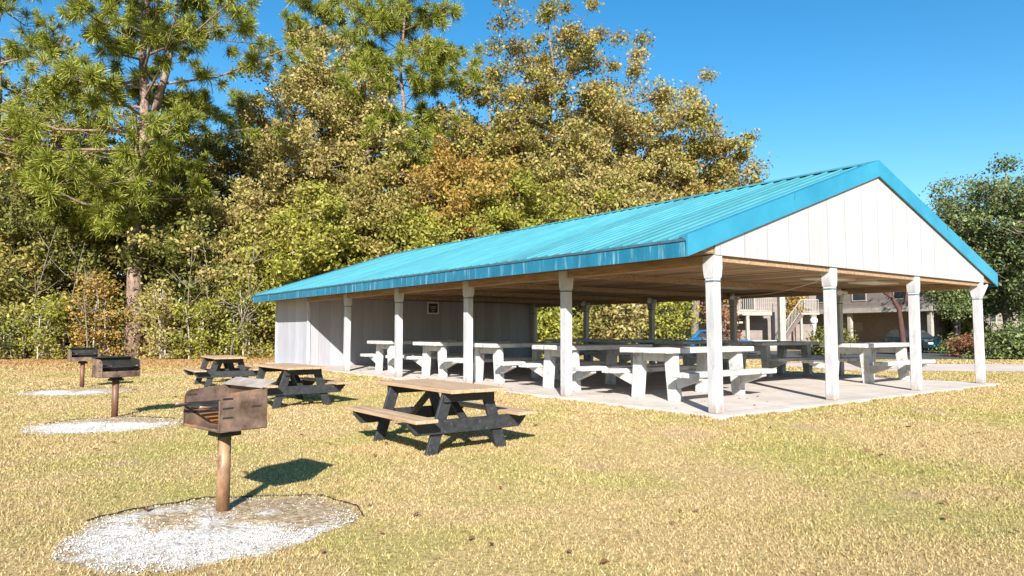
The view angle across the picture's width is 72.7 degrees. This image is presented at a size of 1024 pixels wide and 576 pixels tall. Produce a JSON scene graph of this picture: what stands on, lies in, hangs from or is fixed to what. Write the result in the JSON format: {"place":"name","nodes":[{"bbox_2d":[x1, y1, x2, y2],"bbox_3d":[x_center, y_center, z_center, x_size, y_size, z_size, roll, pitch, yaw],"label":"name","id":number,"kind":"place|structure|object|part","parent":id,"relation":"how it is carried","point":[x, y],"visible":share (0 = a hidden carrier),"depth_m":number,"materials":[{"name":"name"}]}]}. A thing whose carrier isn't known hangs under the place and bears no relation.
{"place":"outdoors","nodes":[
{"label":"outdoors","id":0,"kind":"place"},
{"bbox_2d":[0,333,1023,575],"bbox_3d":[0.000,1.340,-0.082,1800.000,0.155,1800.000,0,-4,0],"label":"lawn","id":1,"kind":"structure","parent":0,"point":[501,560],"depth_m":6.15,"materials":[{"name":"plant"}]},
{"bbox_2d":[0,311,60,358],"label":"shrub","id":2,"kind":"object","parent":1,"relation":"on","point":[10,354],"visible":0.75,"depth_m":34.21,"materials":[{"name":"green plant"}]},
{"bbox_2d":[16,228,57,358],"bbox_3d":[-23.380,0.280,34.492,1.884,6.723,0.846,1,-4,-9],"label":"bare sapling","id":3,"kind":"object","parent":1,"relation":"on","point":[36,292],"visible":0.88,"depth_m":34.50,"materials":[{"name":"brown plant"}]},
{"bbox_2d":[0,235,75,355],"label":"autumn tree","id":4,"kind":"object","parent":1,"relation":"on","point":[7,249],"visible":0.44,"depth_m":35.78,"materials":[{"name":"orange plant"}]},
{"bbox_2d":[0,0,87,190],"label":"pine tree","id":5,"kind":"object","parent":1,"relation":"on","point":[14,51],"visible":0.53,"depth_m":41.12,"materials":[{"name":"green plant"}]},
{"bbox_2d":[0,291,98,359],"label":"shrub","id":6,"kind":"object","parent":1,"relation":"on","point":[50,305],"visible":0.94,"depth_m":34.01,"materials":[{"name":"green plant"}]},
{"bbox_2d":[0,147,125,353],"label":"leafy tree","id":7,"kind":"object","parent":1,"relation":"on","point":[8,228],"visible":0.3,"depth_m":36.81,"materials":[{"name":"green plant"}]},
{"bbox_2d":[0,32,129,349],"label":"autumn tree","id":8,"kind":"object","parent":1,"relation":"on","point":[55,139],"visible":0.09,"depth_m":44.33,"materials":[{"name":"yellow plant"}]},
{"bbox_2d":[53,242,84,355],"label":"bare sapling","id":9,"kind":"object","parent":1,"relation":"on","point":[72,294],"visible":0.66,"depth_m":35.36,"materials":[{"name":"brown plant"}]},
{"bbox_2d":[14,387,137,396],"bbox_3d":[-10.126,2.398,16.106,2.635,0.025,2.345,0,-4,0],"label":"gravel bed","id":10,"kind":"object","parent":1,"relation":"on","point":[99,390],"visible":0.88,"depth_m":16.01,"materials":[{"name":"grey gravel"}]},
{"bbox_2d":[67,347,97,387],"bbox_3d":[-10.733,2.018,17.390,0.630,1.043,0.551,3,-5,-43],"label":"park grill","id":11,"kind":"object","parent":1,"relation":"on","point":[82,356],"visible":0.95,"depth_m":17.38,"materials":[{"name":"metal"}]},
{"bbox_2d":[69,264,98,347],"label":"bare sapling","id":12,"kind":"object","parent":1,"relation":"on","point":[85,313],"visible":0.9,"depth_m":34.18,"materials":[{"name":"brown plant"}]},
{"bbox_2d":[0,154,175,354],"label":"leafy tree","id":13,"kind":"object","parent":1,"relation":"on","point":[88,265],"visible":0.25,"depth_m":37.49,"materials":[{"name":"green plant"}]},
{"bbox_2d":[56,265,142,356],"bbox_3d":[-21.298,1.299,35.378,3.817,4.892,4.306,0,-4,0],"label":"shrub","id":14,"kind":"object","parent":1,"relation":"on","point":[95,334],"visible":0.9,"depth_m":35.17,"materials":[{"name":"green plant"}]},
{"bbox_2d":[18,416,182,434],"bbox_3d":[-6.071,2.053,10.479,2.159,0.025,2.034,0,-4,0],"label":"gravel bed","id":15,"kind":"object","parent":1,"relation":"on","point":[128,422],"visible":0.88,"depth_m":10.32,"materials":[{"name":"grey gravel"}]},
{"bbox_2d":[90,356,139,417],"bbox_3d":[-6.490,1.651,11.404,0.551,1.043,0.630,-3,-4,38],"label":"park grill","id":16,"kind":"object","parent":15,"relation":"on","point":[115,370],"visible":0.96,"depth_m":11.39,"materials":[{"name":"metal"}]},
{"bbox_2d":[6,313,274,358],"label":"undergrowth","id":17,"kind":"object","parent":1,"relation":"on","point":[217,348],"visible":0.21,"depth_m":36.08,"materials":[{"name":"green plant"}]},
{"bbox_2d":[104,276,205,358],"bbox_3d":[-17.685,1.647,34.785,4.444,4.398,3.760,-1,-4,17],"label":"shrub","id":18,"kind":"object","parent":1,"relation":"on","point":[162,302],"visible":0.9,"depth_m":34.44,"materials":[{"name":"green plant"}]},
{"bbox_2d":[0,0,316,357],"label":"pine tree","id":19,"kind":"object","parent":1,"relation":"on","point":[156,32],"visible":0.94,"depth_m":35.88,"materials":[{"name":"green plant"}]},
{"bbox_2d":[100,87,242,349],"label":"autumn tree","id":20,"kind":"object","parent":1,"relation":"on","point":[217,154],"visible":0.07,"depth_m":45.22,"materials":[{"name":"green plant"}]},
{"bbox_2d":[93,174,257,354],"bbox_3d":[-18.157,-1.232,38.516,8.629,10.333,8.298,0,-4,0],"label":"leafy tree","id":21,"kind":"object","parent":1,"relation":"on","point":[197,218],"visible":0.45,"depth_m":37.15,"materials":[{"name":"green plant"}]},
{"bbox_2d":[165,251,204,358],"bbox_3d":[-16.505,0.865,35.001,2.296,5.610,0.604,0,-4,0],"label":"bare sapling","id":22,"kind":"object","parent":1,"relation":"on","point":[182,282],"visible":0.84,"depth_m":35.14,"materials":[{"name":"brown plant"}]},
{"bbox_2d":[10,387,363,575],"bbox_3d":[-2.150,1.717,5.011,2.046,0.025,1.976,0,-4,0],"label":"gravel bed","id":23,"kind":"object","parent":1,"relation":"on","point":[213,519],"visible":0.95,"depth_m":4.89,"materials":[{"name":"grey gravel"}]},
{"bbox_2d":[175,377,275,511],"bbox_3d":[-2.277,1.266,5.443,0.630,1.081,0.551,-3,-5,41],"label":"park grill","id":24,"kind":"object","parent":23,"relation":"on","point":[235,406],"visible":0.98,"depth_m":5.41,"materials":[{"name":"metal"}]},
{"bbox_2d":[146,294,234,358],"bbox_3d":[-16.174,1.991,34.794,3.323,3.437,3.893,-3,-5,45],"label":"shrub","id":25,"kind":"object","parent":1,"relation":"on","point":[202,340],"visible":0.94,"depth_m":34.61,"materials":[{"name":"green plant"}]},
{"bbox_2d":[115,173,299,353],"bbox_3d":[-16.018,-1.393,38.839,9.138,10.702,9.594,1,-4,-16],"label":"autumn tree","id":26,"kind":"object","parent":1,"relation":"on","point":[238,216],"visible":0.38,"depth_m":38.37,"materials":[{"name":"yellow plant"}]},
{"bbox_2d":[195,230,227,348],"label":"bare sapling","id":27,"kind":"object","parent":1,"relation":"on","point":[205,293],"visible":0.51,"depth_m":36.01,"materials":[{"name":"brown plant"}]},
{"bbox_2d":[177,261,253,355],"bbox_3d":[-15.338,1.194,36.702,4.633,5.262,3.906,-3,-5,40],"label":"shrub","id":28,"kind":"object","parent":1,"relation":"on","point":[234,314],"visible":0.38,"depth_m":36.48,"materials":[{"name":"green plant"}]},
{"bbox_2d":[182,355,258,386],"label":"wooden picnic table","id":29,"kind":"object","parent":1,"relation":"on","point":[216,370],"visible":0.86,"depth_m":17.83,"materials":[{"name":"beige wood"}]},
{"bbox_2d":[169,105,301,329],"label":"leafy tree","id":30,"kind":"object","parent":1,"relation":"on","point":[222,187],"visible":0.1,"depth_m":44.95,"materials":[{"name":"green plant"}]},
{"bbox_2d":[201,273,274,357],"bbox_3d":[-13.845,1.517,35.927,4.162,4.521,3.383,2,-4,-34],"label":"shrub","id":31,"kind":"object","parent":1,"relation":"on","point":[241,341],"visible":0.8,"depth_m":35.58,"materials":[{"name":"green plant"}]},
{"bbox_2d":[191,87,293,209],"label":"pine tree","id":32,"kind":"object","parent":1,"relation":"on","point":[237,96],"visible":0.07,"depth_m":49.46,"materials":[{"name":"green plant"}]},
{"bbox_2d":[230,278,262,354],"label":"bare sapling","id":33,"kind":"object","parent":1,"relation":"on","point":[243,318],"visible":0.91,"depth_m":34.72,"materials":[{"name":"brown plant"}]},
{"bbox_2d":[240,244,275,354],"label":"bare sapling","id":34,"kind":"object","parent":1,"relation":"on","point":[253,260],"visible":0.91,"depth_m":35.53,"materials":[{"name":"brown plant"}]},
{"bbox_2d":[253,363,350,408],"bbox_3d":[-4.337,1.881,13.530,1.684,0.752,1.890,3,-5,-39],"label":"wooden picnic table","id":35,"kind":"object","parent":1,"relation":"on","point":[282,385],"visible":0.77,"depth_m":13.16,"materials":[{"name":"beige wood"}]},
{"bbox_2d":[223,15,382,218],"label":"autumn tree","id":36,"kind":"object","parent":1,"relation":"on","point":[312,74],"visible":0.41,"depth_m":44.09,"materials":[{"name":"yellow plant"}]},
{"bbox_2d":[230,178,378,350],"bbox_3d":[-11.138,-1.114,38.943,8.630,10.160,9.552,0,-4,0],"label":"leafy tree","id":37,"kind":"object","parent":1,"relation":"on","point":[290,268],"visible":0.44,"depth_m":37.40,"materials":[{"name":"green plant"}]},
{"bbox_2d":[236,0,398,162],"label":"pine tree","id":38,"kind":"object","parent":1,"relation":"on","point":[321,9],"visible":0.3,"depth_m":52.01,"materials":[{"name":"green plant"}]},
{"bbox_2d":[0,110,644,349],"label":"woods","id":39,"kind":"object","parent":1,"relation":"on","point":[113,141],"depth_m":52.13,"materials":[{"name":"green plant"}]},
{"bbox_2d":[266,30,400,198],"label":"autumn tree","id":40,"kind":"object","parent":1,"relation":"on","point":[340,41],"visible":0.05,"depth_m":49.26,"materials":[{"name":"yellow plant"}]},
{"bbox_2d":[279,148,443,280],"bbox_3d":[-7.601,-2.020,40.485,9.538,12.158,11.750,-3,-5,41],"label":"autumn tree","id":41,"kind":"object","parent":1,"relation":"on","point":[381,209],"visible":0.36,"depth_m":38.12,"materials":[{"name":"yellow plant"}]},
{"bbox_2d":[281,60,444,262],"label":"autumn tree","id":42,"kind":"object","parent":1,"relation":"on","point":[318,165],"visible":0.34,"depth_m":42.90,"materials":[{"name":"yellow plant"}]},
{"bbox_2d":[309,0,485,201],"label":"pine tree","id":43,"kind":"object","parent":1,"relation":"on","point":[436,57],"visible":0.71,"depth_m":44.72,"materials":[{"name":"green plant"}]},
{"bbox_2d":[373,201,466,253],"bbox_3d":[-4.783,-0.520,38.961,8.319,8.967,7.758,-3,-5,42],"label":"leafy tree","id":44,"kind":"object","parent":1,"relation":"on","point":[428,232],"visible":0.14,"depth_m":38.15,"materials":[{"name":"green plant"}]},
{"bbox_2d":[345,379,536,455],"bbox_3d":[-0.927,1.589,8.772,1.684,0.752,1.890,3,-4,-37],"label":"wooden picnic table","id":45,"kind":"object","parent":1,"relation":"on","point":[455,398],"visible":0.98,"depth_m":8.43,"materials":[{"name":"beige wood"}]},
{"bbox_2d":[374,133,527,243],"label":"autumn tree","id":46,"kind":"object","parent":1,"relation":"on","point":[439,179],"visible":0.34,"depth_m":41.12,"materials":[{"name":"yellow plant"}]},
{"bbox_2d":[411,75,510,236],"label":"autumn tree","id":47,"kind":"object","parent":1,"relation":"on","point":[461,93],"visible":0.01,"depth_m":50.20,"materials":[{"name":"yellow plant"}]},
{"bbox_2d":[418,63,565,238],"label":"autumn tree","id":48,"kind":"object","parent":1,"relation":"on","point":[485,134],"visible":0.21,"depth_m":44.55,"materials":[{"name":"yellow plant"}]},
{"bbox_2d":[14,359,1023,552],"bbox_3d":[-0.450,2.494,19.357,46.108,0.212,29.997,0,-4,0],"label":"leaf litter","id":49,"kind":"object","parent":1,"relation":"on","point":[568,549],"visible":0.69,"depth_m":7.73,"materials":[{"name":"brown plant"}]},
{"bbox_2d":[438,164,621,314],"bbox_3d":[0.873,-1.662,41.263,11.090,11.534,8.121,0,-4,0],"label":"leafy tree","id":50,"kind":"object","parent":1,"relation":"on","point":[500,214],"visible":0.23,"depth_m":39.88,"materials":[{"name":"green plant"}]},
{"bbox_2d":[459,0,658,225],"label":"autumn tree","id":51,"kind":"object","parent":1,"relation":"on","point":[545,89],"visible":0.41,"depth_m":45.16,"materials":[{"name":"green plant"}]},
{"bbox_2d":[537,307,600,357],"bbox_3d":[2.198,2.495,38.059,5.057,3.261,4.070,-1,-4,21],"label":"shrub","id":52,"kind":"object","parent":1,"relation":"on","point":[548,325],"visible":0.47,"depth_m":37.38,"materials":[{"name":"green plant"}]},
{"bbox_2d":[538,304,628,343],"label":"tree","id":53,"kind":"object","parent":1,"relation":"on","point":[595,327],"visible":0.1,"depth_m":41.29,"materials":[{"name":"green plant"}]},
{"bbox_2d":[515,132,683,334],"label":"autumn tree","id":54,"kind":"object","parent":1,"relation":"on","point":[589,185],"visible":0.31,"depth_m":42.12,"materials":[{"name":"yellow plant"}]},
{"bbox_2d":[573,302,674,343],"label":"shrub","id":55,"kind":"object","parent":1,"relation":"on","point":[630,333],"visible":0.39,"depth_m":40.93,"materials":[{"name":"green plant"}]},
{"bbox_2d":[253,160,999,419],"bbox_3d":[0.956,0.372,21.429,11.482,4.685,20.708,3,-4,-37],"label":"picnic shelter","id":56,"kind":"object","parent":1,"relation":"on","point":[877,226],"visible":0.95,"depth_m":14.71,"materials":[{"name":"metal"}]},
{"bbox_2d":[360,340,462,372],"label":"concrete picnic table","id":57,"kind":"object","parent":56,"relation":"on","point":[379,354],"visible":0.52,"depth_m":20.99,"materials":[{"name":"white concrete"}]},
{"bbox_2d":[427,302,438,313],"bbox_3d":[-3.043,0.775,26.814,0.500,0.460,0.024,3,-4,-37],"label":"wall vent","id":58,"kind":"object","parent":56,"relation":"attached to","point":[432,307],"visible":1,"depth_m":26.80,"materials":[{"name":"white metal"}]},
{"bbox_2d":[404,341,520,376],"bbox_3d":[-1.364,1.942,19.216,2.540,0.920,2.050,3,-5,-39],"label":"concrete picnic table","id":59,"kind":"object","parent":56,"relation":"on","point":[445,361],"visible":0.59,"depth_m":18.71,"materials":[{"name":"white concrete"}]},
{"bbox_2d":[453,342,583,382],"bbox_3d":[0.162,1.816,17.177,2.540,0.920,2.050,3,-4,-38],"label":"concrete picnic table","id":60,"kind":"object","parent":56,"relation":"on","point":[501,365],"visible":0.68,"depth_m":16.72,"materials":[{"name":"white concrete"}]},
{"bbox_2d":[542,339,614,360],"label":"concrete picnic table","id":61,"kind":"object","parent":56,"relation":"on","point":[589,356],"visible":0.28,"depth_m":24.92,"materials":[{"name":"grey concrete"}]},
{"bbox_2d":[581,301,589,305],"bbox_3d":[2.819,0.605,26.790,0.467,0.188,0.269,3,-4,-37],"label":"floodlight","id":62,"kind":"object","parent":56,"relation":"attached to","point":[584,302],"visible":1,"depth_m":26.78,"materials":[{"name":"grey metal"}]},
{"bbox_2d":[519,344,664,390],"bbox_3d":[1.765,1.685,15.034,2.540,0.920,2.050,3,-4,-36],"label":"concrete picnic table","id":63,"kind":"object","parent":56,"relation":"on","point":[545,369],"visible":0.75,"depth_m":14.71,"materials":[{"name":"white concrete"}]},
{"bbox_2d":[584,339,669,364],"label":"concrete picnic table","id":64,"kind":"object","parent":56,"relation":"on","point":[601,355],"visible":0.48,"depth_m":22.94,"materials":[{"name":"grey concrete"}]},
{"bbox_2d":[647,298,656,302],"bbox_3d":[4.828,0.440,24.104,0.467,0.188,0.269,3,-4,-37],"label":"floodlight","id":65,"kind":"object","parent":56,"relation":"attached to","point":[650,301],"visible":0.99,"depth_m":24.09,"materials":[{"name":"grey metal"}]},
{"bbox_2d":[602,345,776,401],"bbox_3d":[3.307,1.560,13.006,2.540,0.920,2.050,3,-4,-37],"label":"concrete picnic table","id":66,"kind":"object","parent":56,"relation":"on","point":[678,376],"visible":0.95,"depth_m":12.68,"materials":[{"name":"white concrete"}]},
{"bbox_2d":[654,340,748,369],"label":"concrete picnic table","id":67,"kind":"object","parent":56,"relation":"on","point":[690,358],"visible":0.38,"depth_m":20.51,"materials":[{"name":"grey concrete"}]},
{"bbox_2d":[729,294,740,299],"bbox_3d":[6.838,0.275,21.419,0.467,0.188,0.269,3,-4,-37],"label":"floodlight","id":68,"kind":"object","parent":56,"relation":"attached to","point":[738,297],"visible":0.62,"depth_m":21.40,"materials":[{"name":"grey metal"}]},
{"bbox_2d":[722,341,824,376],"bbox_3d":[7.246,1.942,19.219,2.540,0.920,2.050,2,-4,-35],"label":"concrete picnic table","id":69,"kind":"object","parent":56,"relation":"on","point":[780,360],"visible":0.73,"depth_m":18.93,"materials":[{"name":"grey concrete"}]},
{"bbox_2d":[727,274,838,295],"bbox_3d":[6.536,0.049,17.563,0.024,0.196,7.945,0,-4,2],"label":"cable","id":70,"kind":"object","parent":56,"relation":"hanging from","point":[778,291],"visible":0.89,"depth_m":16.92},
{"bbox_2d":[836,289,847,295],"bbox_3d":[8.847,0.110,18.733,0.467,0.188,0.269,3,-4,-37],"label":"floodlight","id":71,"kind":"object","parent":56,"relation":"attached to","point":[841,292],"visible":0.92,"depth_m":18.72,"materials":[{"name":"white metal"}]},
{"bbox_2d":[802,342,935,383],"bbox_3d":[8.749,1.810,17.076,2.540,0.920,2.050,3,-4,-37],"label":"concrete picnic table","id":72,"kind":"object","parent":56,"relation":"on","point":[867,364],"visible":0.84,"depth_m":16.61,"materials":[{"name":"white concrete"}]},
{"bbox_2d":[555,43,720,338],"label":"autumn tree","id":73,"kind":"object","parent":1,"relation":"on","point":[621,116],"visible":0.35,"depth_m":46.23,"materials":[{"name":"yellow plant"}]},
{"bbox_2d":[615,303,660,338],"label":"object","id":74,"kind":"structure","parent":1,"relation":"on","point":[644,318],"depth_m":64.51,"materials":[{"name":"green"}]},
{"bbox_2d":[618,301,705,339],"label":"shrub","id":75,"kind":"object","parent":1,"relation":"on","point":[673,317],"visible":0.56,"depth_m":40.45,"materials":[{"name":"green plant"}]},
{"bbox_2d":[604,97,777,338],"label":"autumn tree","id":76,"kind":"object","parent":1,"relation":"on","point":[709,147],"visible":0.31,"depth_m":45.23,"materials":[{"name":"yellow plant"}]},
{"bbox_2d":[695,301,748,345],"bbox_3d":[11.094,2.242,37.871,3.224,3.458,2.632,3,-4,-38],"label":"shrub","id":77,"kind":"object","parent":1,"relation":"on","point":[724,311],"visible":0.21,"depth_m":37.69,"materials":[{"name":"red plant"}]},
{"bbox_2d":[697,157,750,329],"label":"autumn tree","id":78,"kind":"object","parent":1,"relation":"on","point":[711,189],"visible":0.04,"depth_m":45.94,"materials":[{"name":"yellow plant"}]},
{"bbox_2d":[660,296,819,350],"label":"apartment building","id":79,"kind":"structure","parent":1,"relation":"on","point":[767,320],"depth_m":51.84,"materials":[{"name":"beige"}]},
{"bbox_2d":[740,298,754,309],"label":"window","id":80,"kind":"structure","parent":79,"relation":"in","point":[753,303],"depth_m":51.98,"materials":[{"name":"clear glass"}]},
{"bbox_2d":[785,296,809,340],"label":"autumn tree","id":81,"kind":"object","parent":1,"relation":"on","point":[793,303],"visible":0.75,"depth_m":51.85,"materials":[{"name":"yellow plant"}]},
{"bbox_2d":[799,323,858,354],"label":"shrub","id":82,"kind":"object","parent":1,"relation":"on","point":[819,338],"visible":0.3,"depth_m":39.55,"materials":[{"name":"green plant"}]},
{"bbox_2d":[816,255,1015,351],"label":"apartment building","id":83,"kind":"structure","parent":1,"relation":"on","point":[868,317],"depth_m":51.54,"materials":[{"name":"beige"}]},
{"bbox_2d":[816,295,822,302],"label":"window","id":84,"kind":"structure","parent":83,"relation":"in","point":[820,298],"depth_m":54.30,"materials":[{"name":"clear glass"}]},
{"bbox_2d":[851,294,866,301],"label":"window","id":85,"kind":"structure","parent":83,"relation":"in","point":[855,297],"depth_m":51.10,"materials":[{"name":"grey glass"}]},
{"bbox_2d":[893,292,904,299],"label":"window","id":86,"kind":"structure","parent":83,"relation":"in","point":[897,295],"depth_m":48.18,"materials":[{"name":"grey glass"}]},
{"bbox_2d":[878,289,986,357],"bbox_3d":[21.241,0.629,37.150,7.727,6.365,5.154,0,-4,0],"label":"crepe myrtle","id":87,"kind":"object","parent":1,"relation":"on","point":[953,303],"visible":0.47,"depth_m":36.84,"materials":[{"name":"green plant"}]},
{"bbox_2d":[924,332,961,353],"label":"shrub","id":88,"kind":"object","parent":1,"relation":"on","point":[940,349],"visible":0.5,"depth_m":43.34,"materials":[{"name":"green plant"}]},
{"bbox_2d":[939,332,987,355],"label":"shrub","id":89,"kind":"object","parent":1,"relation":"on","point":[961,344],"visible":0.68,"depth_m":37.95,"materials":[{"name":"red plant"}]},
{"bbox_2d":[936,312,992,339],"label":"leafy tree","id":90,"kind":"object","parent":1,"relation":"on","point":[967,325],"visible":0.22,"depth_m":50.90,"materials":[{"name":"green plant"}]},
{"bbox_2d":[930,188,1008,339],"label":"live oak","id":91,"kind":"object","parent":1,"relation":"on","point":[957,328],"visible":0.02,"depth_m":46.69,"materials":[{"name":"green plant"}]},
{"bbox_2d":[918,152,1023,329],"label":"live oak","id":92,"kind":"object","parent":1,"relation":"on","point":[993,302],"visible":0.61,"depth_m":43.59,"materials":[{"name":"green plant"}]},
{"bbox_2d":[957,317,1023,358],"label":"shrub","id":93,"kind":"object","parent":1,"relation":"on","point":[1005,343],"visible":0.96,"depth_m":34.39,"materials":[{"name":"green plant"}]},
{"bbox_2d":[960,175,1023,318],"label":"live oak","id":94,"kind":"object","parent":1,"relation":"on","point":[1017,247],"visible":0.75,"depth_m":41.05,"materials":[{"name":"green plant"}]},
{"bbox_2d":[984,312,1020,333],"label":"house","id":95,"kind":"structure","parent":1,"relation":"on","point":[997,322],"depth_m":71.86,"materials":[{"name":"beige"}]},
{"bbox_2d":[988,314,996,326],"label":"window","id":96,"kind":"structure","parent":95,"relation":"in","point":[990,320],"depth_m":71.82,"materials":[{"name":"white glass"}]},
{"bbox_2d":[0,0,1023,330],"label":"sky","id":97,"kind":"structure","parent":0,"point":[926,90],"materials":[{"name":"blue"}]},
{"bbox_2d":[617,350,1020,359],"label":"parking lot","id":98,"kind":"structure","parent":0,"point":[884,355],"depth_m":39.70,"materials":[{"name":"grey asphalt"}]},
{"bbox_2d":[687,330,751,353],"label":"parked car","id":99,"kind":"object","parent":98,"relation":"on","point":[700,334],"visible":0.07,"depth_m":42.62,"materials":[{"name":"blue paint"}]},
{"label":"side window","id":100,"kind":"part","parent":99,"relation":"part of","materials":[{"name":"grey glass"}]},
{"bbox_2d":[810,317,817,337],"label":"globe lamp","id":101,"kind":"object","parent":98,"relation":"on","point":[813,320],"visible":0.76,"depth_m":45.83,"materials":[{"name":"white glass"}]},
{"bbox_2d":[881,330,945,352],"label":"parked car","id":102,"kind":"object","parent":98,"relation":"on","point":[927,341],"visible":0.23,"depth_m":45.32,"materials":[{"name":"teal paint"}]},
{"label":"side window","id":103,"kind":"part","parent":102,"relation":"part of","materials":[{"name":"grey glass"}]},
{"bbox_2d":[786,363,1023,371],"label":"road","id":104,"kind":"structure","parent":0,"point":[971,367],"depth_m":26.67,"materials":[{"name":"grey asphalt"}]}
]}

